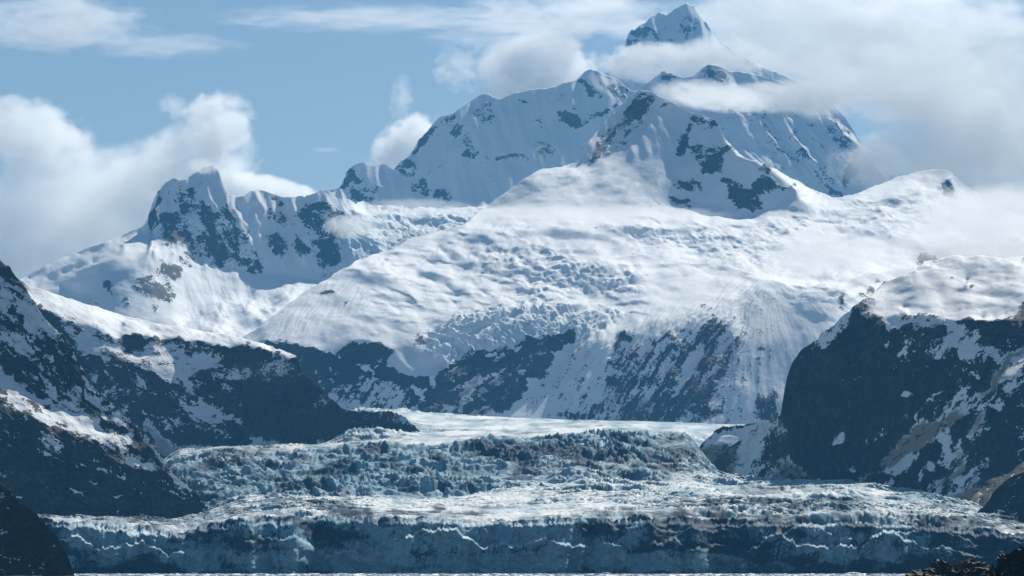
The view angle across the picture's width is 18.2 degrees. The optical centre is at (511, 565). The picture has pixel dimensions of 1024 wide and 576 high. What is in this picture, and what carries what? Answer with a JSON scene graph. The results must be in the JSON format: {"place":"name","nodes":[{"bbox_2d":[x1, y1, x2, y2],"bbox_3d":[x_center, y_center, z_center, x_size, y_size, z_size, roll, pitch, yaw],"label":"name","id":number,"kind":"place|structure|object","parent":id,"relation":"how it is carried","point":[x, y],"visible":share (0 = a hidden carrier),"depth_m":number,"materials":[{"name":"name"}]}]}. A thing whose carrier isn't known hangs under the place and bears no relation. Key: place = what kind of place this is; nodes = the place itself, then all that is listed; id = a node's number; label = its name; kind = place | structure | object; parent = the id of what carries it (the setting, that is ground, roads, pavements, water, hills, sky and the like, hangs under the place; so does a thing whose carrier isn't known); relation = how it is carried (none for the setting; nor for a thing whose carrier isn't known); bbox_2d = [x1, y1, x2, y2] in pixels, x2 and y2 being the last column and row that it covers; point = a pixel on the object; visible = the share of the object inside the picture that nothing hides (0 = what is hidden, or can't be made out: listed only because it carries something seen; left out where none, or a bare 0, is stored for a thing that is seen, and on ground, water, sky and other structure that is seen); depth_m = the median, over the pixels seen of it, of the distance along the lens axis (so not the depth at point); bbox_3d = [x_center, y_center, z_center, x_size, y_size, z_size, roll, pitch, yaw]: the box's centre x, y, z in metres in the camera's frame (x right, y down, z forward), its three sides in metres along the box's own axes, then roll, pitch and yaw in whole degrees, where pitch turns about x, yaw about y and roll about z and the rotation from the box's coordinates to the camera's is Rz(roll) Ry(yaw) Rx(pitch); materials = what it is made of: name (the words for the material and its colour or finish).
{"place":"outdoors","nodes":[
{"label":"outdoors","id":0,"kind":"place"},
{"bbox_2d":[0,483,73,575],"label":"mountain left slope","id":1,"kind":"structure","parent":0,"point":[30,544],"depth_m":3468.84,"materials":[{"name":"grey stone"}]},
{"bbox_2d":[0,261,207,518],"bbox_3d":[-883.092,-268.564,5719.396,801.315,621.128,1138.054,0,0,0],"label":"mountain","id":2,"kind":"structure","parent":0,"point":[73,441],"depth_m":5345.62,"materials":[{"name":"grey stone"}]},
{"bbox_2d":[20,280,419,459],"bbox_3d":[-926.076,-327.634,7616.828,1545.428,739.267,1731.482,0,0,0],"label":"mountain ridge","id":3,"kind":"structure","parent":0,"point":[168,390],"depth_m":7330.79,"materials":[{"name":"grey stone"}]},
{"bbox_2d":[20,165,484,337],"bbox_3d":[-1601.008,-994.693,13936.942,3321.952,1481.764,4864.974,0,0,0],"label":"mountain west peak","id":4,"kind":"structure","parent":0,"point":[202,249],"depth_m":13647.55,"materials":[{"name":"white snow"}]},
{"bbox_2d":[90,574,903,575],"bbox_3d":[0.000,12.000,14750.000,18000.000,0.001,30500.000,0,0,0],"label":"water","id":5,"kind":"structure","parent":0,"point":[509,574],"depth_m":3777.28,"materials":[{"name":"teal liquid"}]},
{"bbox_2d":[74,573,905,575],"bbox_3d":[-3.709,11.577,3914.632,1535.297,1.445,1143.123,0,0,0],"label":"brash ice","id":6,"kind":"structure","parent":5,"relation":"on","point":[467,574],"depth_m":3952.39,"materials":[{"name":"white ice"}]},
{"bbox_2d":[905,558,989,575],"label":"shore rock","id":7,"kind":"object","parent":5,"relation":"in","point":[968,567],"visible":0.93,"depth_m":1311.86,"materials":[{"name":"grey stone"}]},
{"bbox_2d":[980,561,1009,575],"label":"shore rock","id":8,"kind":"object","parent":5,"relation":"in","point":[1001,570],"visible":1,"depth_m":1147.50,"materials":[{"name":"grey stone"}]},
{"bbox_2d":[995,545,1023,575],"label":"shore rock","id":9,"kind":"object","parent":5,"relation":"in","point":[1014,558],"visible":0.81,"depth_m":1240.84,"materials":[{"name":"black stone"}]},
{"bbox_2d":[0,0,1023,279],"label":"sky","id":10,"kind":"structure","parent":0,"point":[104,103],"materials":[{"name":"blue"}]},
{"bbox_2d":[38,407,1023,573],"bbox_3d":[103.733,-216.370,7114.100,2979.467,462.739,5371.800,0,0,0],"label":"glacier","id":11,"kind":"object","parent":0,"point":[445,493],"visible":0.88,"depth_m":4657.51,"materials":[{"name":"white ice"}]},
{"bbox_2d":[328,64,896,208],"bbox_3d":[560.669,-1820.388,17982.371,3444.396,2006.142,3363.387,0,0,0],"label":"mountain wall","id":12,"kind":"structure","parent":0,"point":[484,150],"depth_m":17555.72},
{"bbox_2d":[243,90,1023,423],"bbox_3d":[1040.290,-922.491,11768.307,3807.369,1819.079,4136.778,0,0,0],"label":"mountain snowfield","id":13,"kind":"structure","parent":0,"point":[649,256],"depth_m":10508.76,"materials":[{"name":"white snow"}]},
{"bbox_2d":[605,3,830,101],"bbox_3d":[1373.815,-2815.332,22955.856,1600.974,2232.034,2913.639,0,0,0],"label":"mountain summit","id":14,"kind":"structure","parent":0,"point":[682,41],"depth_m":22044.90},
{"bbox_2d":[699,255,1023,506],"bbox_3d":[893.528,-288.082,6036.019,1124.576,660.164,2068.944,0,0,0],"label":"rocky mountainside","id":15,"kind":"structure","parent":0,"point":[913,379],"depth_m":5931.41,"materials":[{"name":"grey stone"}]},
{"bbox_2d":[977,472,1023,522],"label":"mountain right slope","id":16,"kind":"structure","parent":0,"point":[1006,498],"depth_m":4893.76,"materials":[{"name":"grey stone"}]}
]}

